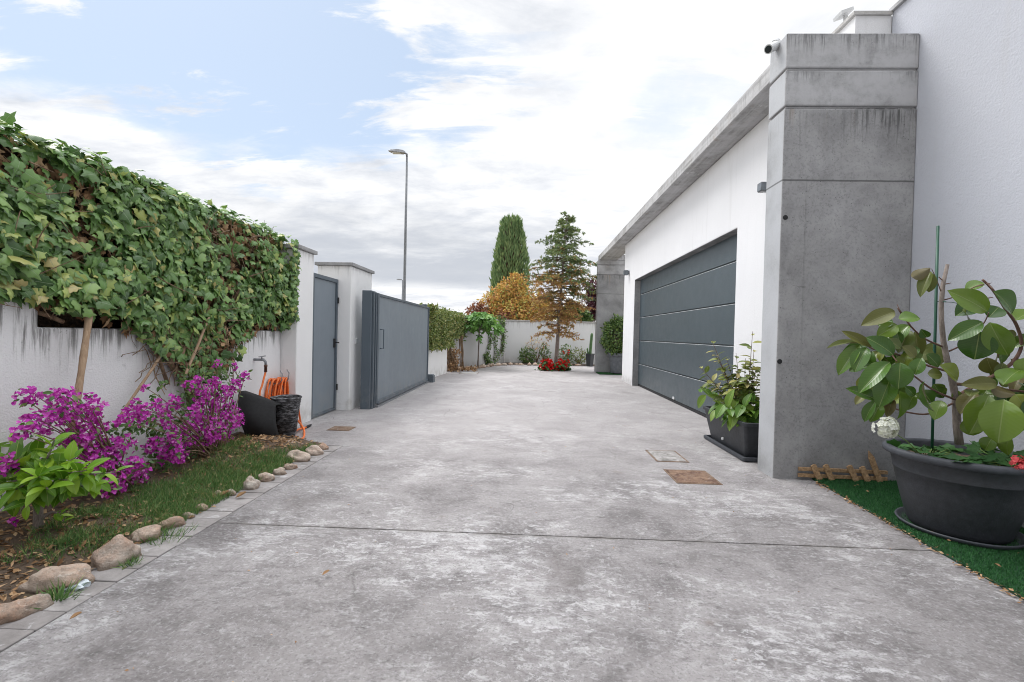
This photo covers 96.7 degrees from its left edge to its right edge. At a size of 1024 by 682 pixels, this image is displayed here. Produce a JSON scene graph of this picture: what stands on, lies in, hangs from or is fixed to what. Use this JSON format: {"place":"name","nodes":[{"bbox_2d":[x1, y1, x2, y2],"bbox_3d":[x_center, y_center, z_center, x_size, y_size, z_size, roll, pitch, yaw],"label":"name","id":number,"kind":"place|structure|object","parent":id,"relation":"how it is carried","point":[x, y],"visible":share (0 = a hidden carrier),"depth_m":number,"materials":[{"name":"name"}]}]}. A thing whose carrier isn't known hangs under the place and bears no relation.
{"place":"outdoors","nodes":[
{"label":"outdoors","id":0,"kind":"place"},
{"bbox_2d":[0,432,319,603],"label":"soil","id":1,"kind":"structure","parent":0,"point":[67,559],"depth_m":2.38,"materials":[{"name":"brown soil"}]},
{"bbox_2d":[0,432,132,529],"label":"lemon tree","id":2,"kind":"object","parent":1,"relation":"on","point":[38,489],"visible":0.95,"depth_m":2.18,"materials":[{"name":"green plant"}]},
{"bbox_2d":[0,386,153,526],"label":"bougainvillea","id":3,"kind":"object","parent":1,"relation":"on","point":[62,415],"visible":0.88,"depth_m":2.49,"materials":[{"name":"purple plant"}]},
{"bbox_2d":[0,298,280,510],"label":"garden wall","id":4,"kind":"structure","parent":1,"relation":"on","point":[43,359],"depth_m":2.92,"materials":[{"name":"white paint"}]},
{"bbox_2d":[0,111,301,410],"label":"ivy hedge","id":5,"kind":"object","parent":4,"relation":"on","point":[154,264],"visible":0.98,"depth_m":3.09,"materials":[{"name":"green plant"}]},
{"bbox_2d":[66,307,93,446],"bbox_3d":[-2.535,0.190,2.674,0.037,0.818,0.340,1,1,-27],"label":"cane","id":6,"kind":"object","parent":5,"relation":"attached to","point":[83,357],"visible":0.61,"depth_m":2.70,"materials":[{"name":"brown wood"}]},
{"bbox_2d":[120,335,173,414],"bbox_3d":[-2.592,0.246,3.237,0.020,0.575,0.540,1,1,-2],"label":"cane","id":7,"kind":"object","parent":5,"relation":"attached to","point":[143,381],"visible":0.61,"depth_m":3.19,"materials":[{"name":"brown wood"}]},
{"bbox_2d":[180,317,209,383],"bbox_3d":[-2.524,0.065,3.635,0.022,0.530,0.336,1,1,-2],"label":"cane","id":8,"kind":"object","parent":5,"relation":"attached to","point":[195,350],"visible":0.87,"depth_m":3.63,"materials":[{"name":"brown wood"}]},
{"bbox_2d":[253,356,267,371],"bbox_3d":[-2.558,0.231,4.623,0.140,0.167,0.076,2,1,23],"label":"garden tap","id":9,"kind":"object","parent":4,"relation":"attached to","point":[264,361],"visible":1,"depth_m":4.61,"materials":[{"name":"metal"}]},
{"bbox_2d":[269,370,288,383],"bbox_3d":[-2.541,0.390,5.033,0.140,0.152,0.280,1,1,2],"label":"hose rack","id":10,"kind":"object","parent":4,"relation":"attached to","point":[281,378],"visible":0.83,"depth_m":4.91,"materials":[{"name":"metal"}]},
{"bbox_2d":[259,372,311,438],"bbox_3d":[-2.340,0.640,4.833,0.564,0.665,0.668,1,1,2],"label":"garden hose","id":11,"kind":"object","parent":10,"relation":"hanging from","point":[276,388],"visible":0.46,"depth_m":4.89,"materials":[{"name":"rubber"}]},
{"bbox_2d":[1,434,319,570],"bbox_3d":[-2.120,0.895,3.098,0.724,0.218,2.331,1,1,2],"label":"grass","id":12,"kind":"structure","parent":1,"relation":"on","point":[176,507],"depth_m":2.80,"materials":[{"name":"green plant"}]},
{"bbox_2d":[0,433,320,603],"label":"leaf litter","id":13,"kind":"object","parent":1,"relation":"on","point":[14,594],"visible":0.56,"depth_m":2.35,"materials":[{"name":"brown plant"}]},
{"bbox_2d":[112,359,252,473],"bbox_3d":[-2.415,0.571,3.413,0.435,0.864,1.493,1,1,2],"label":"bougainvillea","id":14,"kind":"object","parent":1,"relation":"on","point":[208,438],"visible":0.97,"depth_m":3.34,"materials":[{"name":"purple plant"}]},
{"bbox_2d":[238,391,283,436],"bbox_3d":[-2.353,0.710,4.329,0.487,0.453,0.479,1,1,2],"label":"planter","id":15,"kind":"object","parent":1,"relation":"on","point":[259,412],"visible":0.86,"depth_m":4.16,"materials":[{"name":"black plastic"}]},
{"bbox_2d":[270,394,301,435],"bbox_3d":[-2.214,0.757,4.455,0.284,0.437,0.284,1,1,2],"label":"basket","id":16,"kind":"object","parent":1,"relation":"on","point":[287,415],"visible":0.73,"depth_m":4.37,"materials":[{"name":"grey wicker"}]},
{"bbox_2d":[0,446,341,652],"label":"paver strip","id":17,"kind":"object","parent":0,"point":[13,633],"visible":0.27,"depth_m":2.15,"materials":[{"name":"concrete"}]},
{"bbox_2d":[0,593,53,624],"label":"edging stone","id":18,"kind":"object","parent":17,"relation":"on","point":[15,610],"visible":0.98,"depth_m":1.70,"materials":[{"name":"beige stone"}]},
{"bbox_2d":[17,563,94,593],"bbox_3d":[-1.893,0.982,1.902,0.229,0.109,0.150,1,1,2],"label":"edging stone","id":19,"kind":"object","parent":17,"relation":"on","point":[40,579],"visible":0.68,"depth_m":1.86,"materials":[{"name":"beige stone"}]},
{"bbox_2d":[30,575,89,608],"bbox_3d":[-1.805,0.987,1.820,0.207,0.088,0.201,1,1,-36],"label":"weed","id":20,"kind":"object","parent":17,"relation":"on","point":[59,595],"visible":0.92,"depth_m":1.81,"materials":[{"name":"green plant"}]},
{"bbox_2d":[64,579,90,590],"bbox_3d":[-1.812,1.013,1.885,0.106,0.038,0.060,1,1,-26],"label":"paper scrap","id":21,"kind":"object","parent":17,"relation":"on","point":[80,586],"visible":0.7,"depth_m":1.89,"materials":[{"name":"white paper"}]},
{"bbox_2d":[91,534,141,570],"bbox_3d":[-1.832,0.965,2.097,0.149,0.142,0.163,1,1,2],"label":"edging stone","id":22,"kind":"object","parent":17,"relation":"on","point":[113,551],"visible":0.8,"depth_m":2.07,"materials":[{"name":"beige stone"}]},
{"bbox_2d":[110,553,147,569],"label":"weed","id":23,"kind":"object","parent":17,"relation":"on","point":[129,563],"visible":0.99,"depth_m":2.08,"materials":[{"name":"green plant"}]},
{"bbox_2d":[131,524,161,543],"bbox_3d":[-1.873,0.989,2.337,0.131,0.077,0.094,1,1,-42],"label":"edging stone","id":24,"kind":"object","parent":17,"relation":"on","point":[149,530],"visible":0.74,"depth_m":2.31,"materials":[{"name":"beige stone"}]},
{"bbox_2d":[140,522,197,546],"bbox_3d":[-1.783,0.990,2.335,0.281,0.064,0.367,1,1,2],"label":"weed","id":25,"kind":"object","parent":17,"relation":"on","point":[165,534],"visible":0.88,"depth_m":2.37,"materials":[{"name":"green plant"}]},
{"bbox_2d":[157,516,185,529],"bbox_3d":[-1.861,0.991,2.489,0.130,0.066,0.084,1,1,-34],"label":"edging stone","id":26,"kind":"object","parent":17,"relation":"on","point":[179,520],"visible":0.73,"depth_m":2.47,"materials":[{"name":"beige stone"}]},
{"bbox_2d":[183,512,194,518],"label":"edging stone","id":27,"kind":"object","parent":17,"relation":"on","point":[188,514],"visible":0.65,"depth_m":2.59,"materials":[{"name":"beige stone"}]},
{"bbox_2d":[195,503,209,510],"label":"edging stone","id":28,"kind":"object","parent":17,"relation":"on","point":[204,507],"visible":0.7,"depth_m":2.72,"materials":[{"name":"beige stone"}]},
{"bbox_2d":[228,489,236,495],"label":"edging stone","id":29,"kind":"object","parent":17,"relation":"on","point":[234,492],"visible":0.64,"depth_m":2.97,"materials":[{"name":"beige stone"}]},
{"bbox_2d":[242,476,260,489],"bbox_3d":[-1.778,0.970,3.106,0.101,0.098,0.096,1,1,2],"label":"edging stone","id":30,"kind":"object","parent":17,"relation":"on","point":[250,482],"visible":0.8,"depth_m":3.08,"materials":[{"name":"grey stone"}]},
{"bbox_2d":[258,472,274,481],"bbox_3d":[-1.769,0.981,3.281,0.122,0.066,0.085,1,1,2],"label":"edging stone","id":31,"kind":"object","parent":17,"relation":"on","point":[266,477],"visible":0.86,"depth_m":3.26,"materials":[{"name":"beige stone"}]},
{"bbox_2d":[272,467,286,474],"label":"edging stone","id":32,"kind":"object","parent":17,"relation":"on","point":[280,471],"visible":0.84,"depth_m":3.40,"materials":[{"name":"beige stone"}]},
{"bbox_2d":[283,463,297,469],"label":"edging stone","id":33,"kind":"object","parent":17,"relation":"on","point":[287,466],"visible":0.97,"depth_m":3.55,"materials":[{"name":"beige stone"}]},
{"bbox_2d":[284,450,310,461],"bbox_3d":[-1.800,0.958,3.795,0.256,0.102,0.111,1,1,2],"label":"edging stone","id":34,"kind":"object","parent":17,"relation":"on","point":[300,456],"visible":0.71,"depth_m":3.77,"materials":[{"name":"beige stone"}]},
{"bbox_2d":[305,445,323,455],"bbox_3d":[-1.732,0.959,3.989,0.154,0.093,0.115,1,1,-19],"label":"edging stone","id":35,"kind":"object","parent":17,"relation":"on","point":[314,450],"visible":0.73,"depth_m":3.96,"materials":[{"name":"beige stone"}]},
{"bbox_2d":[318,442,328,449],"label":"edging stone","id":36,"kind":"object","parent":17,"relation":"on","point":[323,446],"visible":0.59,"depth_m":4.14,"materials":[{"name":"beige stone"}]},
{"bbox_2d":[0,0,898,321],"label":"sky","id":37,"kind":"structure","parent":0,"point":[287,115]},
{"bbox_2d":[0,365,1023,681],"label":"driveway","id":38,"kind":"structure","parent":0,"point":[440,527],"depth_m":2.08,"materials":[{"name":"concrete"}]},
{"bbox_2d":[70,611,81,618],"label":"dead leaf","id":39,"kind":"object","parent":38,"relation":"on","point":[74,615],"visible":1,"depth_m":1.66,"materials":[{"name":"brown plant"}]},
{"bbox_2d":[270,244,317,425],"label":"gate pillar","id":40,"kind":"structure","parent":38,"relation":"on","point":[296,350],"depth_m":5.24,"materials":[{"name":"concrete"}]},
{"bbox_2d":[327,426,355,430],"bbox_3d":[-1.899,0.984,5.072,0.250,0.026,0.217,1,1,2],"label":"drain cover","id":41,"kind":"object","parent":38,"relation":"on","point":[341,428],"visible":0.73,"depth_m":5.05,"materials":[{"name":"brown metal"}]},
{"bbox_2d":[315,262,374,409],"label":"gate pillar","id":42,"kind":"structure","parent":38,"relation":"on","point":[354,280],"depth_m":6.23,"materials":[{"name":"concrete"}]},
{"bbox_2d":[311,273,338,418],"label":"pedestrian gate","id":43,"kind":"structure","parent":42,"relation":"attached to","point":[324,340],"depth_m":5.87,"materials":[{"name":"paint"}]},
{"bbox_2d":[360,290,376,408],"bbox_3d":[-2.020,0.133,6.425,0.160,1.680,0.170,1,1,2],"label":"gate post","id":44,"kind":"object","parent":38,"relation":"on","point":[368,349],"visible":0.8,"depth_m":6.35,"materials":[{"name":"paint"}]},
{"bbox_2d":[375,293,429,406],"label":"sliding gate","id":45,"kind":"structure","parent":38,"relation":"on","point":[402,348],"depth_m":7.71,"materials":[{"name":"paint"}]},
{"bbox_2d":[428,374,434,382],"bbox_3d":[-1.798,0.822,10.015,0.170,0.180,0.180,1,1,2],"label":"gate stop","id":46,"kind":"object","parent":38,"relation":"on","point":[431,377],"visible":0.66,"depth_m":9.93,"materials":[{"name":"paint"}]},
{"bbox_2d":[428,348,446,376],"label":"wall","id":47,"kind":"structure","parent":38,"relation":"on","point":[437,362],"depth_m":11.36,"materials":[{"name":"white paint"}]},
{"bbox_2d":[420,302,477,371],"bbox_3d":[-1.668,-0.011,12.210,1.253,1.845,4.270,1,1,6],"label":"hedge","id":48,"kind":"object","parent":38,"relation":"on","point":[445,326],"visible":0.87,"depth_m":11.91,"materials":[{"name":"green plant"}]},
{"bbox_2d":[459,372,478,373],"bbox_3d":[-1.174,0.884,12.480,0.482,0.026,0.515,1,1,2],"label":"drain cover","id":49,"kind":"object","parent":38,"relation":"on","point":[469,373],"visible":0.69,"depth_m":12.36,"materials":[{"name":"grey metal"}]},
{"bbox_2d":[447,317,505,367],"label":"side wall","id":50,"kind":"structure","parent":38,"relation":"on","point":[470,347],"depth_m":14.80,"materials":[{"name":"white paint"}]},
{"bbox_2d":[483,315,507,363],"bbox_3d":[-0.601,0.030,15.956,0.429,1.933,1.776,2,1,22],"label":"wall vine","id":51,"kind":"object","parent":50,"relation":"attached to","point":[487,354],"depth_m":15.99,"materials":[{"name":"green plant"}]},
{"bbox_2d":[462,311,505,367],"bbox_3d":[-1.037,-0.042,14.200,1.783,1.792,1.872,1,1,2],"label":"fig tree","id":52,"kind":"object","parent":38,"relation":"on","point":[482,321],"visible":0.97,"depth_m":13.83,"materials":[{"name":"green plant"}]},
{"bbox_2d":[117,406,891,681],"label":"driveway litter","id":53,"kind":"object","parent":38,"relation":"on","point":[349,504],"visible":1,"depth_m":2.23,"materials":[{"name":"brown plant"}]},
{"bbox_2d":[534,358,557,370],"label":"geranium","id":54,"kind":"object","parent":38,"relation":"on","point":[544,365],"visible":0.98,"depth_m":13.85,"materials":[{"name":"red plant"}]},
{"bbox_2d":[505,320,594,363],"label":"back wall","id":55,"kind":"structure","parent":38,"relation":"on","point":[519,333],"depth_m":16.96,"materials":[{"name":"white paint"}]},
{"bbox_2d":[521,211,596,362],"bbox_3d":[1.534,-1.573,14.395,2.533,4.970,2.773,1,1,2],"label":"cedar tree","id":56,"kind":"object","parent":38,"relation":"on","point":[548,277],"visible":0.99,"depth_m":14.14,"materials":[{"name":"green plant"}]},
{"bbox_2d":[554,358,571,370],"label":"geranium","id":57,"kind":"object","parent":38,"relation":"on","point":[564,365],"visible":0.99,"depth_m":13.86,"materials":[{"name":"red plant"}]},
{"bbox_2d":[585,353,594,365],"bbox_3d":[2.785,0.674,16.272,0.233,0.450,0.233,0,1,-43],"label":"plant pot","id":58,"kind":"object","parent":38,"relation":"on","point":[589,359],"visible":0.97,"depth_m":16.20,"materials":[{"name":"plastic"}]},
{"bbox_2d":[587,333,592,353],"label":"cactus","id":59,"kind":"object","parent":58,"relation":"on","point":[590,344],"visible":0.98,"depth_m":16.23,"materials":[{"name":"green plant"}]},
{"bbox_2d":[645,450,689,462],"bbox_3d":[1.429,1.074,4.218,0.287,0.026,0.396,1,1,2],"label":"drain cover","id":60,"kind":"object","parent":38,"relation":"on","point":[664,456],"visible":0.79,"depth_m":4.19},
{"bbox_2d":[663,469,722,484],"bbox_3d":[1.422,1.084,3.602,0.341,0.026,0.352,1,1,2],"label":"drain cover","id":61,"kind":"object","parent":38,"relation":"on","point":[690,477],"visible":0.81,"depth_m":3.58,"materials":[{"name":"brown metal"}]},
{"bbox_2d":[703,406,758,461],"bbox_3d":[2.268,0.919,4.530,0.384,0.385,0.984,1,1,2],"label":"planter","id":62,"kind":"object","parent":38,"relation":"on","point":[740,441],"visible":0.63,"depth_m":4.26,"materials":[{"name":"plastic"}]},
{"bbox_2d":[697,386,759,430],"bbox_3d":[2.173,0.651,4.510,0.561,0.452,0.858,1,1,2],"label":"broad leaf plant","id":63,"kind":"object","parent":62,"relation":"on","point":[743,410],"visible":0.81,"depth_m":4.24,"materials":[{"name":"green plant"}]},
{"bbox_2d":[699,331,761,413],"bbox_3d":[2.160,0.352,4.434,0.653,0.893,0.432,2,1,30],"label":"shrub","id":64,"kind":"object","parent":62,"relation":"on","point":[744,384],"visible":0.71,"depth_m":4.39,"materials":[{"name":"green plant"}]},
{"bbox_2d":[812,478,1023,599],"bbox_3d":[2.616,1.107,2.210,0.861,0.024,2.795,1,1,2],"label":"artificial turf","id":65,"kind":"structure","parent":38,"relation":"on","point":[858,496],"depth_m":2.52,"materials":[{"name":"green plastic"}]},
{"bbox_2d":[798,451,887,481],"bbox_3d":[2.600,0.976,3.566,0.682,0.248,0.037,1,1,2],"label":"picket edging","id":66,"kind":"object","parent":65,"relation":"on","point":[852,471],"visible":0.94,"depth_m":3.56,"materials":[{"name":"brown wood"}]},
{"bbox_2d":[894,507,1023,549],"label":"pot saucer","id":67,"kind":"object","parent":65,"relation":"on","point":[901,510],"visible":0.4,"depth_m":2.51,"materials":[{"name":"plastic"}]},
{"bbox_2d":[882,438,1023,543],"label":"plant pot","id":68,"kind":"object","parent":67,"relation":"on","point":[977,503],"visible":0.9,"depth_m":2.48,"materials":[{"name":"plastic"}]},
{"bbox_2d":[827,264,1023,454],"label":"rubber plant","id":69,"kind":"object","parent":68,"relation":"on","point":[991,409],"visible":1,"depth_m":2.55,"materials":[{"name":"green plant"}]},
{"bbox_2d":[871,416,1013,465],"bbox_3d":[2.354,0.566,2.633,0.648,0.280,0.505,1,1,2],"label":"geranium","id":70,"kind":"object","parent":68,"relation":"on","point":[888,428],"visible":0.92,"depth_m":2.54,"materials":[{"name":"green plant"}]},
{"bbox_2d":[930,226,957,452],"bbox_3d":[2.564,0.012,2.701,0.061,1.409,0.116,1,1,-31],"label":"plant stake","id":71,"kind":"object","parent":68,"relation":"on","point":[936,301],"visible":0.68,"depth_m":2.74,"materials":[{"name":"green plastic"}]},
{"bbox_2d":[961,440,1023,472],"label":"geranium","id":72,"kind":"object","parent":68,"relation":"on","point":[1016,459],"visible":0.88,"depth_m":2.58,"materials":[{"name":"green plant"}]},
{"bbox_2d":[815,481,1023,602],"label":"turf edge litter","id":73,"kind":"object","parent":38,"relation":"on","point":[889,524],"visible":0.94,"depth_m":2.42,"materials":[{"name":"brown plant"}]},
{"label":"mat backing","id":74,"kind":"structure","parent":38,"relation":"on","visible":0},
{"bbox_2d":[596,372,621,374],"bbox_3d":[2.997,0.940,13.255,1.034,0.024,0.704,1,1,2],"label":"turf mat","id":75,"kind":"object","parent":74,"relation":"on","point":[608,373],"visible":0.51,"depth_m":13.16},
{"bbox_2d":[608,353,621,373],"bbox_3d":[3.091,0.642,13.228,0.600,0.580,0.600,1,1,2],"label":"plant pot","id":76,"kind":"object","parent":75,"relation":"on","point":[615,360],"visible":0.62,"depth_m":13.02,"materials":[{"name":"grey plastic"}]},
{"bbox_2d":[599,313,623,355],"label":"round shrub","id":77,"kind":"object","parent":76,"relation":"on","point":[616,323],"visible":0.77,"depth_m":13.03,"materials":[{"name":"green plant"}]},
{"bbox_2d":[476,362,593,366],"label":"soil","id":78,"kind":"structure","parent":0,"point":[540,363],"depth_m":16.55,"materials":[{"name":"brown soil"}]},
{"bbox_2d":[518,345,536,363],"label":"shrub","id":79,"kind":"object","parent":78,"relation":"on","point":[525,360],"visible":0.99,"depth_m":16.52,"materials":[{"name":"green plant"}]},
{"bbox_2d":[526,338,549,363],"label":"shrub","id":80,"kind":"object","parent":78,"relation":"on","point":[535,360],"visible":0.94,"depth_m":16.63,"materials":[{"name":"brown plant"}]},
{"bbox_2d":[539,343,551,361],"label":"shrub","id":81,"kind":"object","parent":78,"relation":"on","point":[543,354],"visible":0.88,"depth_m":16.54,"materials":[{"name":"green plant"}]},
{"bbox_2d":[559,343,572,363],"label":"shrub","id":82,"kind":"object","parent":78,"relation":"on","point":[566,357],"visible":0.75,"depth_m":16.48,"materials":[{"name":"green plant"}]},
{"bbox_2d":[571,346,585,363],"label":"shrub","id":83,"kind":"object","parent":78,"relation":"on","point":[580,357],"visible":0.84,"depth_m":16.63,"materials":[{"name":"green plant"}]},
{"label":"ground","id":84,"kind":"structure","parent":0,"visible":0},
{"bbox_2d":[388,149,407,300],"bbox_3d":[-5.101,-3.884,20.142,0.914,9.096,0.296,1,1,2],"label":"street lamp","id":85,"kind":"object","parent":84,"relation":"on","point":[397,151],"visible":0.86,"depth_m":20.07,"materials":[{"name":"paint"}]},
{"bbox_2d":[463,271,556,323],"bbox_3d":[-0.009,-1.189,20.427,4.508,3.945,2.152,1,1,2],"label":"autumn tree","id":86,"kind":"object","parent":84,"relation":"on","point":[520,309],"visible":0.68,"depth_m":20.23,"materials":[{"name":"orange plant"}]},
{"bbox_2d":[489,213,531,317],"bbox_3d":[-0.112,-3.133,24.961,2.391,7.674,2.383,1,1,2],"label":"cypress tree","id":87,"kind":"object","parent":84,"relation":"on","point":[510,254],"visible":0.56,"depth_m":24.37,"materials":[{"name":"green plant"}]},
{"bbox_2d":[555,301,593,321],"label":"green bush","id":88,"kind":"object","parent":84,"relation":"on","point":[587,317],"visible":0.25,"depth_m":18.73,"materials":[{"name":"green plant"}]},
{"bbox_2d":[581,278,596,321],"bbox_3d":[3.960,-1.102,21.902,1.862,3.907,1.352,1,1,2],"label":"purple tree","id":89,"kind":"object","parent":84,"relation":"on","point":[591,304],"visible":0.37,"depth_m":21.63,"materials":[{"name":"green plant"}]},
{"bbox_2d":[594,0,1023,527],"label":"house","id":90,"kind":"structure","parent":84,"relation":"on","point":[873,149],"depth_m":3.58,"materials":[{"name":"concrete"}]},
{"bbox_2d":[623,270,629,275],"bbox_3d":[2.712,-1.616,10.792,0.130,0.116,0.110,1,1,2],"label":"wall lamp","id":91,"kind":"object","parent":90,"relation":"attached to","point":[625,272],"visible":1,"depth_m":10.74,"materials":[{"name":"grey metal"}]},
{"bbox_2d":[632,228,736,417],"bbox_3d":[2.732,-0.168,7.685,0.198,2.420,5.120,1,1,2],"label":"garage door","id":92,"kind":"structure","parent":90,"relation":"in","point":[685,304],"depth_m":7.10,"materials":[{"name":"metal"}]},
{"bbox_2d":[757,182,766,192],"bbox_3d":[2.501,-1.526,4.516,0.097,0.090,0.082,1,1,2],"label":"wall lamp","id":93,"kind":"object","parent":90,"relation":"attached to","point":[761,187],"visible":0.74,"depth_m":4.49,"materials":[{"name":"grey metal"}]},
{"bbox_2d":[764,38,780,53],"bbox_3d":[2.111,-2.389,3.686,0.144,0.143,0.072,1,1,-27],"label":"security camera","id":94,"kind":"object","parent":90,"relation":"attached to","point":[772,46],"visible":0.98,"depth_m":3.66,"materials":[{"name":"white plastic"}]},
{"bbox_2d":[833,7,853,21],"bbox_3d":[2.891,-2.824,3.973,0.108,0.116,0.110,1,1,2],"label":"floodlight","id":95,"kind":"object","parent":90,"relation":"on","point":[843,14],"visible":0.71,"depth_m":3.96,"materials":[{"name":"white plastic"}]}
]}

